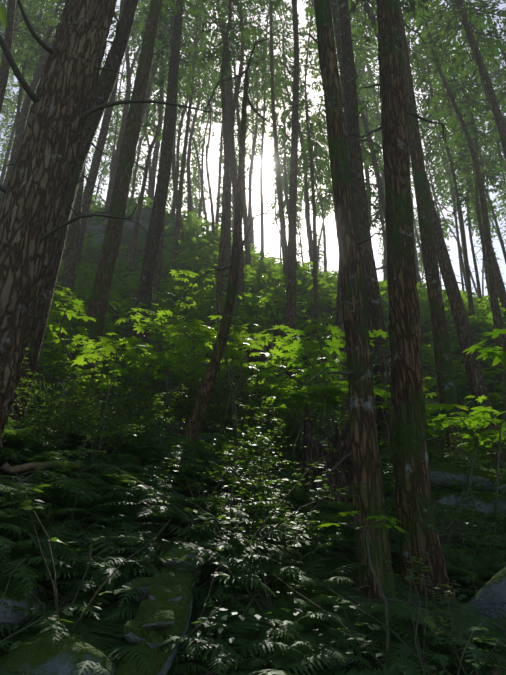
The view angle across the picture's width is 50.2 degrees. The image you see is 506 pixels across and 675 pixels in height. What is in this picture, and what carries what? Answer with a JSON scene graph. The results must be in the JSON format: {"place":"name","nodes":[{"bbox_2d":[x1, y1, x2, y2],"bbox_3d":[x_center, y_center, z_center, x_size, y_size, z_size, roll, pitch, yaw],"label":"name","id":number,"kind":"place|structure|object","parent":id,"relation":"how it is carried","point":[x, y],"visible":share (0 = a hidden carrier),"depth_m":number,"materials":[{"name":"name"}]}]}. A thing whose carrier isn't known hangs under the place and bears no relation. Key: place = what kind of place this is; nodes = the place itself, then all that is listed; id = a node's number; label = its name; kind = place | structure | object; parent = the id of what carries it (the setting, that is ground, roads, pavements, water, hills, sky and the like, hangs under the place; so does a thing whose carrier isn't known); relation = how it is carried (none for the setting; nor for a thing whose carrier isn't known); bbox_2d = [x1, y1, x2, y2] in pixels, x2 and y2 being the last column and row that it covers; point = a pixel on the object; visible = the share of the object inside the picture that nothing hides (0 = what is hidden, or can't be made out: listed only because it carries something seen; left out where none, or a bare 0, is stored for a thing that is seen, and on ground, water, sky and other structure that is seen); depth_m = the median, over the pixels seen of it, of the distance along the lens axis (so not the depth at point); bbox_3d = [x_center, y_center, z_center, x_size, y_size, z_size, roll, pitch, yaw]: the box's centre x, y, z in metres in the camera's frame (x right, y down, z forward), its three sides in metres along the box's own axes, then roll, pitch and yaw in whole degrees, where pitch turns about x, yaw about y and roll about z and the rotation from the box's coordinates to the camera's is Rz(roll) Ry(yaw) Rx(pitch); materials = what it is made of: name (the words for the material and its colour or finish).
{"place":"outdoors","nodes":[
{"label":"outdoors","id":0,"kind":"place"},
{"bbox_2d":[0,240,505,674],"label":"terrain","id":1,"kind":"structure","parent":0,"point":[331,564],"depth_m":4.08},
{"bbox_2d":[6,0,138,428],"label":"tree","id":2,"kind":"object","parent":1,"relation":"on","point":[107,79],"visible":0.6,"depth_m":7.74,"materials":[{"name":"brown plant"}]},
{"bbox_2d":[0,0,163,448],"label":"tree trunk","id":3,"kind":"object","parent":1,"relation":"on","point":[34,203],"visible":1,"depth_m":4.89,"materials":[{"name":"brown plant"}]},
{"bbox_2d":[0,0,212,192],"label":"branches","id":4,"kind":"object","parent":3,"relation":"attached to","point":[31,94],"visible":0.79,"depth_m":5.30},
{"bbox_2d":[65,0,204,396],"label":"tree","id":5,"kind":"object","parent":1,"relation":"on","point":[98,304],"visible":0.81,"depth_m":12.30,"materials":[{"name":"brown plant"}]},
{"bbox_2d":[125,0,224,364],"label":"tree","id":6,"kind":"object","parent":1,"relation":"on","point":[149,264],"visible":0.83,"depth_m":17.89,"materials":[{"name":"brown plant"}]},
{"bbox_2d":[170,30,309,442],"bbox_3d":[-0.262,-1.565,8.368,2.653,7.327,2.275,0,-24,-1],"label":"leaning tree","id":7,"kind":"object","parent":1,"relation":"on","point":[202,399],"visible":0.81,"depth_m":7.98,"materials":[{"name":"brown plant"}]},
{"bbox_2d":[0,375,504,674],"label":"litter twigs","id":8,"kind":"object","parent":1,"relation":"on","point":[212,672],"visible":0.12,"depth_m":4.15,"materials":[{"name":"brown wood"}]},
{"bbox_2d":[95,337,409,667],"bbox_3d":[-0.375,0.969,4.076,3.067,2.801,0.692,-17,-29,34],"label":"devils club close","id":9,"kind":"object","parent":1,"relation":"on","point":[108,347],"visible":0.96,"depth_m":3.31,"materials":[{"name":"green plant"}]},
{"bbox_2d":[0,424,505,674],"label":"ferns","id":10,"kind":"object","parent":1,"relation":"on","point":[287,641],"visible":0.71,"depth_m":3.35,"materials":[{"name":"green plant"}]},
{"bbox_2d":[0,0,505,468],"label":"trees","id":11,"kind":"object","parent":1,"relation":"on","point":[462,11],"visible":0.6,"depth_m":22.43,"materials":[{"name":"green plant"}]},
{"bbox_2d":[0,327,505,674],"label":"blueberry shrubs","id":12,"kind":"object","parent":1,"relation":"on","point":[50,403],"visible":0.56,"depth_m":4.68,"materials":[{"name":"green plant"}]},
{"bbox_2d":[0,0,505,321],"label":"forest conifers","id":13,"kind":"object","parent":1,"relation":"on","point":[372,95],"visible":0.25,"depth_m":42.18,"materials":[{"name":"green plant"}]},
{"bbox_2d":[0,206,505,674],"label":"boulders","id":14,"kind":"object","parent":1,"relation":"on","point":[39,654],"visible":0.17,"depth_m":2.72,"materials":[{"name":"grey stone"}]},
{"bbox_2d":[0,276,505,674],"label":"fallen logs","id":15,"kind":"object","parent":1,"relation":"on","point":[160,659],"visible":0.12,"depth_m":3.05,"materials":[{"name":"brown wood"}]},
{"bbox_2d":[0,0,505,297],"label":"trees","id":16,"kind":"object","parent":1,"relation":"on","point":[3,18],"visible":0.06,"depth_m":67.95,"materials":[{"name":"green plant"}]},
{"bbox_2d":[5,322,505,560],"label":"shrubs","id":17,"kind":"object","parent":1,"relation":"on","point":[185,439],"visible":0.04,"depth_m":7.22,"materials":[{"name":"green plant"}]},
{"bbox_2d":[24,286,505,520],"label":"devils club","id":18,"kind":"object","parent":1,"relation":"on","point":[64,310],"visible":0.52,"depth_m":8.57,"materials":[{"name":"green plant"}]},
{"bbox_2d":[58,425,476,667],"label":"moss cushions","id":19,"kind":"object","parent":1,"relation":"on","point":[154,613],"visible":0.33,"depth_m":2.81,"materials":[{"name":"green plant"}]},
{"bbox_2d":[51,195,505,431],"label":"hillside","id":20,"kind":"structure","parent":1,"relation":"on","point":[269,269],"depth_m":22.33,"materials":[{"name":"green plant"}]},
{"bbox_2d":[58,213,505,410],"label":"leafy shrubs","id":21,"kind":"object","parent":1,"relation":"on","point":[429,328],"visible":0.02,"depth_m":23.99,"materials":[{"name":"green plant"}]},
{"bbox_2d":[229,305,439,409],"bbox_3d":[2.708,0.864,14.108,7.958,3.002,1.857,12,-27,-25],"label":"windthrow root wad","id":22,"kind":"object","parent":1,"relation":"on","point":[252,359],"visible":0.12,"depth_m":13.07,"materials":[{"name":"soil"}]},
{"bbox_2d":[291,403,387,514],"bbox_3d":[0.871,1.451,6.227,0.924,1.471,0.970,15,-28,-31],"label":"broken stump","id":23,"kind":"object","parent":1,"relation":"on","point":[342,446],"visible":0.35,"depth_m":6.18,"materials":[{"name":"brown wood"}]},
{"bbox_2d":[285,0,396,603],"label":"mossy tree","id":24,"kind":"object","parent":1,"relation":"on","point":[366,457],"visible":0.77,"depth_m":4.42,"materials":[{"name":"brown plant"}]},
{"bbox_2d":[324,0,429,459],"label":"dark tree","id":25,"kind":"object","parent":1,"relation":"on","point":[373,299],"visible":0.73,"depth_m":10.47,"materials":[{"name":"brown plant"}]},
{"bbox_2d":[328,0,457,605],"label":"tree","id":26,"kind":"object","parent":1,"relation":"on","point":[414,503],"visible":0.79,"depth_m":4.98,"materials":[{"name":"brown plant"}]},
{"bbox_2d":[359,0,464,455],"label":"tree trunk","id":27,"kind":"object","parent":1,"relation":"on","point":[446,386],"visible":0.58,"depth_m":10.93,"materials":[{"name":"brown plant"}]},
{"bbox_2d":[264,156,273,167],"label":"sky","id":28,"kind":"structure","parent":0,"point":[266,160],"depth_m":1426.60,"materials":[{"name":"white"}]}
]}

